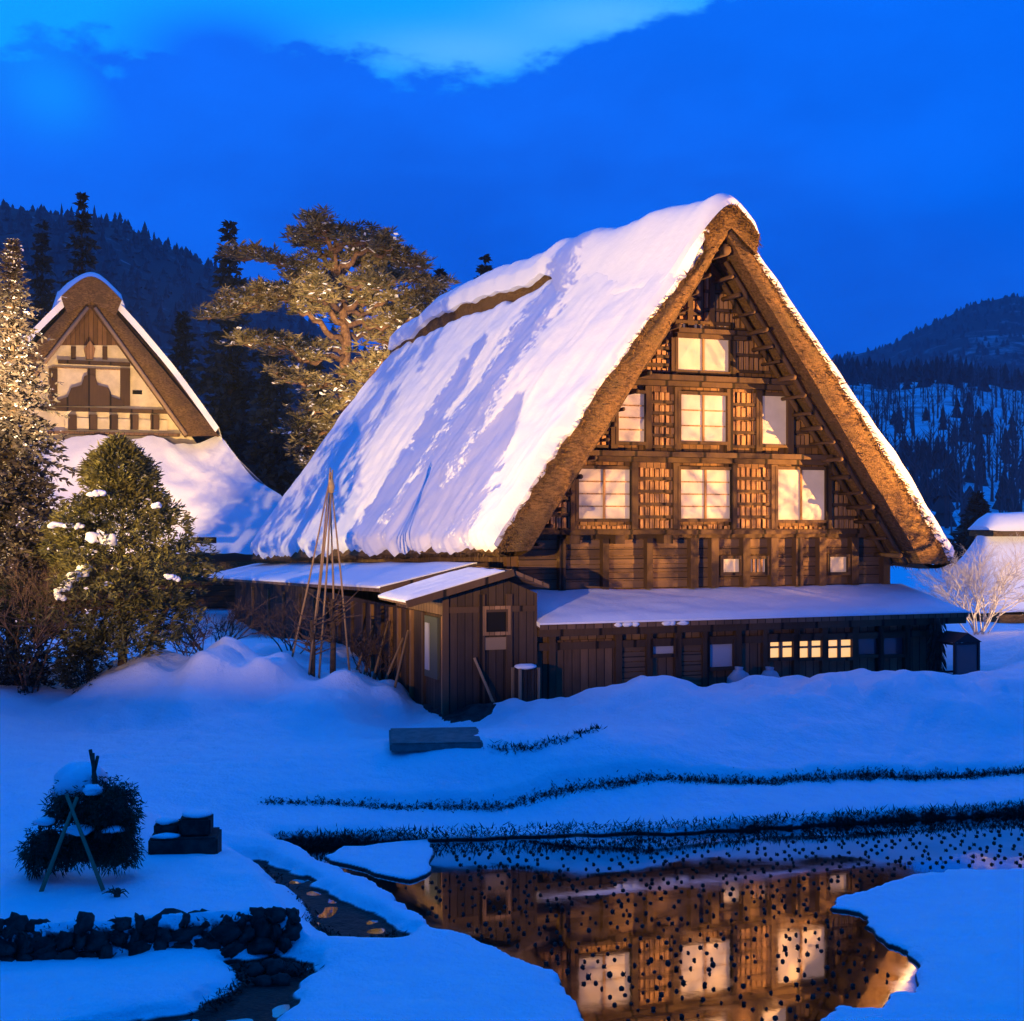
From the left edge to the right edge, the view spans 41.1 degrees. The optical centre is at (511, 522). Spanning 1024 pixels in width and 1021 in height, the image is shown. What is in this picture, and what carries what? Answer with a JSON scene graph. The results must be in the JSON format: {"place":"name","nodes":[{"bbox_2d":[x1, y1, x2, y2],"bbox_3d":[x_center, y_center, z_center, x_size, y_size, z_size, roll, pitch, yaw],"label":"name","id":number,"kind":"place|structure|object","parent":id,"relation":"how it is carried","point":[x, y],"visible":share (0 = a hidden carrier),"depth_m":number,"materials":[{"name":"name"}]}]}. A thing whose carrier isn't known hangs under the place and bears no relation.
{"place":"outdoors","nodes":[
{"label":"outdoors","id":0,"kind":"place"},
{"bbox_2d":[0,207,368,465],"bbox_3d":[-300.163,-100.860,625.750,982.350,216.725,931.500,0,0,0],"label":"hill","id":1,"kind":"structure","parent":0,"point":[158,265],"depth_m":655.99,"materials":[{"name":"green plant"}]},
{"bbox_2d":[0,199,371,449],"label":"wooded hill forest","id":2,"kind":"object","parent":1,"relation":"on","point":[189,299],"visible":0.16,"depth_m":633.51,"materials":[{"name":"green plant"}]},
{"bbox_2d":[0,564,1023,1020],"bbox_3d":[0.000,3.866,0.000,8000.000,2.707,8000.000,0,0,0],"label":"snow ground","id":3,"kind":"structure","parent":0,"point":[228,732],"depth_m":22.88,"materials":[{"name":"white snow"}]},
{"bbox_2d":[0,572,71,694],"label":"dark bush","id":4,"kind":"object","parent":3,"relation":"on","point":[8,679],"visible":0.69,"depth_m":28.62,"materials":[{"name":"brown plant"}]},
{"bbox_2d":[23,219,55,335],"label":"cedar tree","id":5,"kind":"object","parent":3,"relation":"on","point":[42,262],"visible":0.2,"depth_m":107.75,"materials":[{"name":"green plant"}]},
{"bbox_2d":[0,238,108,670],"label":"snowy conifer","id":6,"kind":"object","parent":3,"relation":"on","point":[24,510],"visible":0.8,"depth_m":30.08,"materials":[{"name":"green plant"}]},
{"bbox_2d":[0,543,113,692],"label":"bare bush","id":7,"kind":"object","parent":3,"relation":"on","point":[54,600],"visible":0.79,"depth_m":28.34,"materials":[{"name":"brown plant"}]},
{"bbox_2d":[40,638,114,693],"bbox_3d":[-9.162,3.000,28.959,1.633,1.240,1.602,0,0,15],"label":"shrub","id":8,"kind":"object","parent":3,"relation":"on","point":[71,659],"visible":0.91,"depth_m":28.63,"materials":[{"name":"green plant"}]},
{"bbox_2d":[55,192,101,287],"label":"cedar tree","id":9,"kind":"object","parent":3,"relation":"on","point":[81,227],"visible":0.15,"depth_m":99.81,"materials":[{"name":"green plant"}]},
{"bbox_2d":[11,749,148,891],"bbox_3d":[-5.503,3.737,17.392,1.825,1.724,1.190,0,0,0],"label":"roped shrub","id":10,"kind":"object","parent":3,"relation":"on","point":[101,830],"visible":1,"depth_m":17.18,"materials":[{"name":"green plant"}]},
{"bbox_2d":[102,885,128,897],"bbox_3d":[-4.815,4.521,16.546,0.268,0.264,0.376,0,0,-37],"label":"grass tuft","id":11,"kind":"object","parent":3,"relation":"on","point":[117,892],"visible":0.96,"depth_m":16.54,"materials":[{"name":"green plant"}]},
{"bbox_2d":[15,432,224,675],"bbox_3d":[-8.382,0.732,29.464,4.326,5.380,4.020,0,0,0],"label":"evergreen tree","id":12,"kind":"object","parent":3,"relation":"on","point":[116,467],"visible":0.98,"depth_m":28.84,"materials":[{"name":"green plant"}]},
{"bbox_2d":[0,272,291,608],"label":"thatched hall","id":13,"kind":"structure","parent":3,"relation":"on","point":[109,363],"depth_m":59.73,"materials":[{"name":"wicker"}]},
{"bbox_2d":[0,906,302,961],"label":"stone wall","id":14,"kind":"structure","parent":3,"relation":"on","point":[256,940],"depth_m":15.50,"materials":[{"name":"grey stone"}]},
{"bbox_2d":[2,912,304,956],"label":"wall grass","id":15,"kind":"structure","parent":14,"relation":"on","point":[127,936],"depth_m":15.45,"materials":[{"name":"green plant"}]},
{"bbox_2d":[146,613,215,655],"bbox_3d":[-7.198,2.537,30.073,1.555,1.129,1.576,0,0,0],"label":"bare bush","id":16,"kind":"object","parent":3,"relation":"on","point":[198,637],"visible":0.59,"depth_m":30.13,"materials":[{"name":"brown plant"}]},
{"bbox_2d":[148,809,221,854],"bbox_3d":[-4.495,4.351,18.809,0.920,0.760,0.680,0,0,-7],"label":"stone basin","id":17,"kind":"object","parent":3,"relation":"on","point":[195,831],"visible":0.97,"depth_m":18.56,"materials":[{"name":"grey stone"}]},
{"bbox_2d":[167,311,208,411],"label":"cedar tree","id":18,"kind":"object","parent":3,"relation":"on","point":[182,357],"visible":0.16,"depth_m":103.78,"materials":[{"name":"green plant"}]},
{"bbox_2d":[157,590,276,653],"bbox_3d":[-7.086,2.474,31.998,2.797,1.772,2.021,0,0,24],"label":"bare bush","id":19,"kind":"object","parent":3,"relation":"on","point":[232,618],"visible":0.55,"depth_m":32.01,"materials":[{"name":"brown plant"}]},
{"bbox_2d":[188,219,260,464],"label":"cedar tree","id":20,"kind":"object","parent":3,"relation":"on","point":[234,393],"visible":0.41,"depth_m":95.44,"materials":[{"name":"green plant"}]},
{"bbox_2d":[244,962,265,976],"bbox_3d":[-2.841,4.960,15.083,0.253,0.185,0.239,0,0,0],"label":"pool stone","id":21,"kind":"object","parent":3,"relation":"on","point":[255,969],"visible":0.67,"depth_m":15.01,"materials":[{"name":"grey stone"}]},
{"bbox_2d":[189,956,323,1015],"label":"pool grass","id":22,"kind":"structure","parent":3,"relation":"on","point":[219,1003],"depth_m":14.49,"materials":[{"name":"green plant"}]},
{"bbox_2d":[251,975,271,986],"bbox_3d":[-2.700,4.960,14.723,0.236,0.150,0.164,0,0,0],"label":"pool stone","id":23,"kind":"object","parent":3,"relation":"on","point":[264,980],"visible":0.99,"depth_m":14.68,"materials":[{"name":"grey stone"}]},
{"bbox_2d":[239,326,301,496],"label":"cedar tree","id":24,"kind":"object","parent":3,"relation":"on","point":[274,467],"visible":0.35,"depth_m":91.36,"materials":[{"name":"green plant"}]},
{"bbox_2d":[260,958,286,974],"bbox_3d":[-2.644,4.962,15.165,0.234,0.216,0.341,0,0,-40],"label":"pool stone","id":25,"kind":"object","parent":3,"relation":"on","point":[272,966],"visible":0.67,"depth_m":15.10,"materials":[{"name":"grey stone"}]},
{"bbox_2d":[271,972,290,985],"bbox_3d":[-2.525,4.959,14.773,0.273,0.160,0.165,0,0,0],"label":"pool stone","id":26,"kind":"object","parent":3,"relation":"on","point":[279,978],"visible":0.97,"depth_m":14.71,"materials":[{"name":"grey stone"}]},
{"bbox_2d":[242,596,330,653],"bbox_3d":[-5.460,2.517,33.038,2.321,1.505,1.782,0,0,31],"label":"bare bush","id":27,"kind":"object","parent":3,"relation":"on","point":[282,626],"visible":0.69,"depth_m":33.00,"materials":[{"name":"brown plant"}]},
{"bbox_2d":[288,606,338,676],"bbox_3d":[-4.354,2.692,30.061,1.157,1.740,1.002,0,0,0],"label":"pruned sapling","id":28,"kind":"object","parent":3,"relation":"on","point":[311,638],"visible":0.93,"depth_m":29.96,"materials":[{"name":"brown plant"}]},
{"bbox_2d":[294,359,339,473],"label":"cedar tree","id":29,"kind":"object","parent":3,"relation":"on","point":[319,367],"visible":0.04,"depth_m":97.63,"materials":[{"name":"green plant"}]},
{"bbox_2d":[292,467,349,678],"bbox_3d":[-4.300,1.206,30.315,0.960,4.846,1.199,0,0,-45],"label":"bamboo tepee","id":30,"kind":"object","parent":3,"relation":"on","point":[330,490],"visible":0.81,"depth_m":30.34,"materials":[{"name":"brown wood"}]},
{"bbox_2d":[189,204,460,468],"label":"pine tree","id":31,"kind":"object","parent":3,"relation":"on","point":[377,256],"visible":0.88,"depth_m":67.67,"materials":[{"name":"green plant"}]},
{"bbox_2d":[303,589,358,673],"bbox_3d":[-4.093,2.529,30.256,1.165,2.167,1.274,0,0,-38],"label":"pruned sapling","id":32,"kind":"object","parent":3,"relation":"on","point":[332,607],"visible":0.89,"depth_m":30.25,"materials":[{"name":"brown plant"}]},
{"bbox_2d":[263,864,406,937],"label":"ditch grass","id":33,"kind":"structure","parent":3,"relation":"on","point":[330,933],"depth_m":16.80,"materials":[{"name":"green plant"}]},
{"bbox_2d":[336,620,399,679],"bbox_3d":[-3.097,3.033,31.726,2.310,1.697,1.646,0,0,0],"label":"bare bush","id":34,"kind":"object","parent":3,"relation":"on","point":[365,653],"visible":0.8,"depth_m":31.58,"materials":[{"name":"brown plant"}]},
{"bbox_2d":[389,727,482,751],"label":"stone slab","id":35,"kind":"structure","parent":3,"relation":"on","point":[415,739],"depth_m":24.17,"materials":[{"name":"grey stone"}]},
{"bbox_2d":[428,266,447,303],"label":"cedar tree","id":36,"kind":"object","parent":3,"relation":"on","point":[438,271],"visible":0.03,"depth_m":104.80,"materials":[{"name":"green plant"}]},
{"bbox_2d":[416,702,495,722],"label":"bare soil","id":37,"kind":"structure","parent":3,"relation":"on","point":[475,712],"depth_m":27.74,"materials":[{"name":"soil"}]},
{"bbox_2d":[474,254,492,278],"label":"cedar tree","id":38,"kind":"object","parent":3,"relation":"on","point":[482,268],"visible":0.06,"depth_m":104.80,"materials":[{"name":"green plant"}]},
{"bbox_2d":[511,663,539,701],"bbox_3d":[0.274,3.337,28.188,0.499,0.830,0.418,0,0,-29],"label":"barrel","id":39,"kind":"object","parent":3,"relation":"on","point":[525,682],"visible":0.84,"depth_m":28.08,"materials":[{"name":"brown wood"}]},
{"bbox_2d":[483,723,605,754],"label":"grass","id":40,"kind":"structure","parent":3,"relation":"on","point":[549,740],"depth_m":23.98,"materials":[{"name":"green plant"}]},
{"bbox_2d":[201,193,968,716],"bbox_3d":[-0.583,-2.024,43.794,14.608,13.047,29.710,0,0,-21],"label":"thatched farmhouse","id":41,"kind":"object","parent":3,"relation":"on","point":[653,443],"visible":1,"depth_m":32.58,"materials":[{"name":"wood"}]},
{"bbox_2d":[424,615,439,679],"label":"window","id":42,"kind":"structure","parent":41,"relation":"in","point":[431,623],"depth_m":28.85,"materials":[{"name":"grey glass"}]},
{"bbox_2d":[556,638,613,696],"bbox_3d":[1.559,3.410,29.305,1.378,1.779,0.066,0,0,-21],"label":"plank door","id":43,"kind":"structure","parent":41,"relation":"in","point":[577,670],"depth_m":29.25,"materials":[{"name":"brown wood"}]},
{"bbox_2d":[576,465,633,521],"bbox_3d":[2.145,-0.656,31.764,1.478,1.302,0.125,0,0,-21],"label":"paper window","id":44,"kind":"structure","parent":41,"relation":"in","point":[604,493],"depth_m":31.77,"materials":[{"name":"white paper"}]},
{"bbox_2d":[616,390,648,444],"bbox_3d":[2.800,-2.452,32.014,0.860,1.285,0.125,0,0,-21],"label":"paper window","id":45,"kind":"structure","parent":41,"relation":"in","point":[630,422],"depth_m":32.05,"materials":[{"name":"white paper"}]},
{"bbox_2d":[650,637,677,657],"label":"glazed window","id":46,"kind":"structure","parent":41,"relation":"in","point":[660,651],"depth_m":29.92,"materials":[{"name":"grey"}]},
{"bbox_2d":[673,319,732,375],"bbox_3d":[4.582,-4.172,32.694,1.557,1.265,0.125,0,0,-21],"label":"paper window","id":47,"kind":"structure","parent":41,"relation":"in","point":[692,356],"depth_m":32.68,"materials":[{"name":"white paper"}]},
{"bbox_2d":[678,391,729,444],"bbox_3d":[4.581,-2.486,32.693,1.409,1.262,0.125,0,0,-21],"label":"paper window","id":48,"kind":"structure","parent":41,"relation":"in","point":[701,415],"depth_m":32.69,"materials":[{"name":"white paper"}]},
{"bbox_2d":[678,466,734,521],"bbox_3d":[4.633,-0.668,32.713,1.521,1.320,0.125,0,0,-21],"label":"paper window","id":49,"kind":"structure","parent":41,"relation":"in","point":[703,492],"depth_m":32.70,"materials":[{"name":"white paper"}]},
{"bbox_2d":[707,635,736,670],"bbox_3d":[4.656,2.923,30.453,0.757,0.766,0.125,0,0,-21],"label":"glazed window","id":50,"kind":"structure","parent":41,"relation":"in","point":[722,657],"depth_m":30.47,"materials":[{"name":"grey glass"}]},
{"bbox_2d":[719,556,742,575],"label":"small window","id":51,"kind":"structure","parent":41,"relation":"in","point":[728,565],"depth_m":32.84,"materials":[{"name":"paper"}]},
{"bbox_2d":[751,556,768,574],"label":"small window","id":52,"kind":"structure","parent":41,"relation":"in","point":[759,564],"depth_m":33.11,"materials":[{"name":"paper"}]},
{"bbox_2d":[760,392,790,447],"bbox_3d":[6.406,-2.490,33.388,0.864,1.335,0.125,0,0,-21],"label":"paper window","id":53,"kind":"structure","parent":41,"relation":"in","point":[775,414],"depth_m":33.41,"materials":[{"name":"white paper"}]},
{"bbox_2d":[767,633,795,661],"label":"lit window","id":54,"kind":"structure","parent":41,"relation":"in","point":[778,651],"depth_m":30.98,"materials":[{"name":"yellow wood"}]},
{"bbox_2d":[775,466,828,522],"bbox_3d":[7.128,-0.670,33.663,1.523,1.388,0.125,0,0,-21],"label":"paper window","id":55,"kind":"structure","parent":41,"relation":"in","point":[801,493],"depth_m":33.67,"materials":[{"name":"white paper"}]},
{"bbox_2d":[797,633,824,660],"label":"lit window","id":56,"kind":"structure","parent":41,"relation":"in","point":[809,650],"depth_m":31.26,"materials":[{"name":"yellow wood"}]},
{"bbox_2d":[827,554,850,574],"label":"small window","id":57,"kind":"structure","parent":41,"relation":"in","point":[837,564],"depth_m":33.94,"materials":[{"name":"paper"}]},
{"bbox_2d":[826,633,854,660],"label":"lit window","id":58,"kind":"structure","parent":41,"relation":"in","point":[838,650],"depth_m":31.55,"materials":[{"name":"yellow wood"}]},
{"bbox_2d":[856,633,880,658],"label":"glazed window","id":59,"kind":"structure","parent":41,"relation":"in","point":[868,648],"depth_m":31.85,"materials":[{"name":"blue glass"}]},
{"bbox_2d":[881,633,906,658],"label":"glazed window","id":60,"kind":"structure","parent":41,"relation":"in","point":[892,647],"depth_m":32.10,"materials":[{"name":"blue glass"}]},
{"bbox_2d":[260,763,1023,812],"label":"grass","id":61,"kind":"structure","parent":3,"relation":"on","point":[878,774],"depth_m":23.53,"materials":[{"name":"green plant"}]},
{"bbox_2d":[274,798,1023,846],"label":"bank grass","id":62,"kind":"structure","parent":3,"relation":"on","point":[774,817],"depth_m":21.85,"materials":[{"name":"green plant"}]},
{"bbox_2d":[727,666,749,682],"bbox_3d":[4.981,3.418,29.969,0.539,0.499,0.379,0,0,0],"label":"wrapped bundle","id":63,"kind":"object","parent":3,"relation":"on","point":[738,673],"visible":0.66,"depth_m":29.86,"materials":[{"name":"grey"}]},
{"bbox_2d":[761,666,779,677],"bbox_3d":[5.699,3.454,30.238,0.558,0.505,0.350,0,0,-15],"label":"wrapped bundle","id":64,"kind":"object","parent":3,"relation":"on","point":[769,671],"visible":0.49,"depth_m":30.16,"materials":[{"name":"grey"}]},
{"bbox_2d":[926,618,946,671],"bbox_3d":[9.981,2.994,32.095,0.484,1.494,0.484,0,0,0],"label":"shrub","id":65,"kind":"object","parent":3,"relation":"on","point":[935,650],"visible":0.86,"depth_m":32.00,"materials":[{"name":"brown plant"}]},
{"bbox_2d":[937,631,980,674],"bbox_3d":[10.392,3.480,31.876,0.780,1.840,0.780,0,0,-21],"label":"glazed cabinet","id":66,"kind":"object","parent":3,"relation":"on","point":[966,653],"visible":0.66,"depth_m":31.57,"materials":[{"name":"grey metal"}]},
{"bbox_2d":[908,531,1023,634],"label":"frosted bush","id":67,"kind":"object","parent":3,"relation":"on","point":[969,578],"visible":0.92,"depth_m":37.36,"materials":[{"name":"beige plant"}]},
{"bbox_2d":[947,490,991,565],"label":"cedar tree","id":68,"kind":"object","parent":3,"relation":"on","point":[978,506],"visible":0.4,"depth_m":119.50,"materials":[{"name":"green plant"}]},
{"bbox_2d":[927,512,1023,622],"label":"snowy house","id":69,"kind":"structure","parent":3,"relation":"on","point":[992,527],"depth_m":51.56,"materials":[{"name":"snow"}]},
{"bbox_2d":[0,0,1023,358],"label":"sky","id":70,"kind":"structure","parent":0,"point":[874,149],"materials":[{"name":"blue"}]},
{"bbox_2d":[174,814,1023,1020],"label":"water","id":71,"kind":"structure","parent":0,"point":[594,1002],"depth_m":17.67,"materials":[{"name":"liquid"}]},
{"bbox_2d":[235,971,250,982],"bbox_3d":[-2.951,4.959,14.821,0.221,0.142,0.164,0,0,-20],"label":"pool stone","id":72,"kind":"object","parent":71,"relation":"in","point":[240,973],"visible":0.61,"depth_m":14.79,"materials":[{"name":"grey stone"}]},
{"bbox_2d":[284,962,305,975],"bbox_3d":[-2.398,4.960,15.089,0.199,0.170,0.251,0,0,32],"label":"pool stone","id":73,"kind":"object","parent":71,"relation":"on","point":[291,968],"visible":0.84,"depth_m":15.02,"materials":[{"name":"grey stone"}]},
{"bbox_2d":[405,818,1023,900],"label":"rice stubble rows","id":74,"kind":"object","parent":71,"relation":"in","point":[696,870],"visible":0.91,"depth_m":20.10,"materials":[{"name":"brown plant"}]},
{"bbox_2d":[842,297,1023,383],"bbox_3d":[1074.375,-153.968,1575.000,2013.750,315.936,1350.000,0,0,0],"label":"mountain","id":75,"kind":"structure","parent":0,"point":[990,332],"depth_m":1586.70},
{"bbox_2d":[831,293,1023,383],"bbox_3d":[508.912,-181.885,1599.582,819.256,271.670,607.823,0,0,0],"label":"mountain forest","id":76,"kind":"object","parent":75,"relation":"on","point":[935,322],"visible":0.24,"depth_m":1645.29,"materials":[{"name":"green plant"}]},
{"bbox_2d":[848,380,1023,546],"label":"hillside","id":77,"kind":"structure","parent":0,"point":[947,402],"depth_m":436.58,"materials":[{"name":"white snow"}]},
{"bbox_2d":[834,352,1023,526],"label":"hillside forest","id":78,"kind":"object","parent":77,"relation":"on","point":[938,506],"visible":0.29,"depth_m":394.37,"materials":[{"name":"green plant"}]},
{"bbox_2d":[836,352,1023,535],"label":"bare wood","id":79,"kind":"object","parent":77,"relation":"on","point":[1015,443],"visible":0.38,"depth_m":332.26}
]}

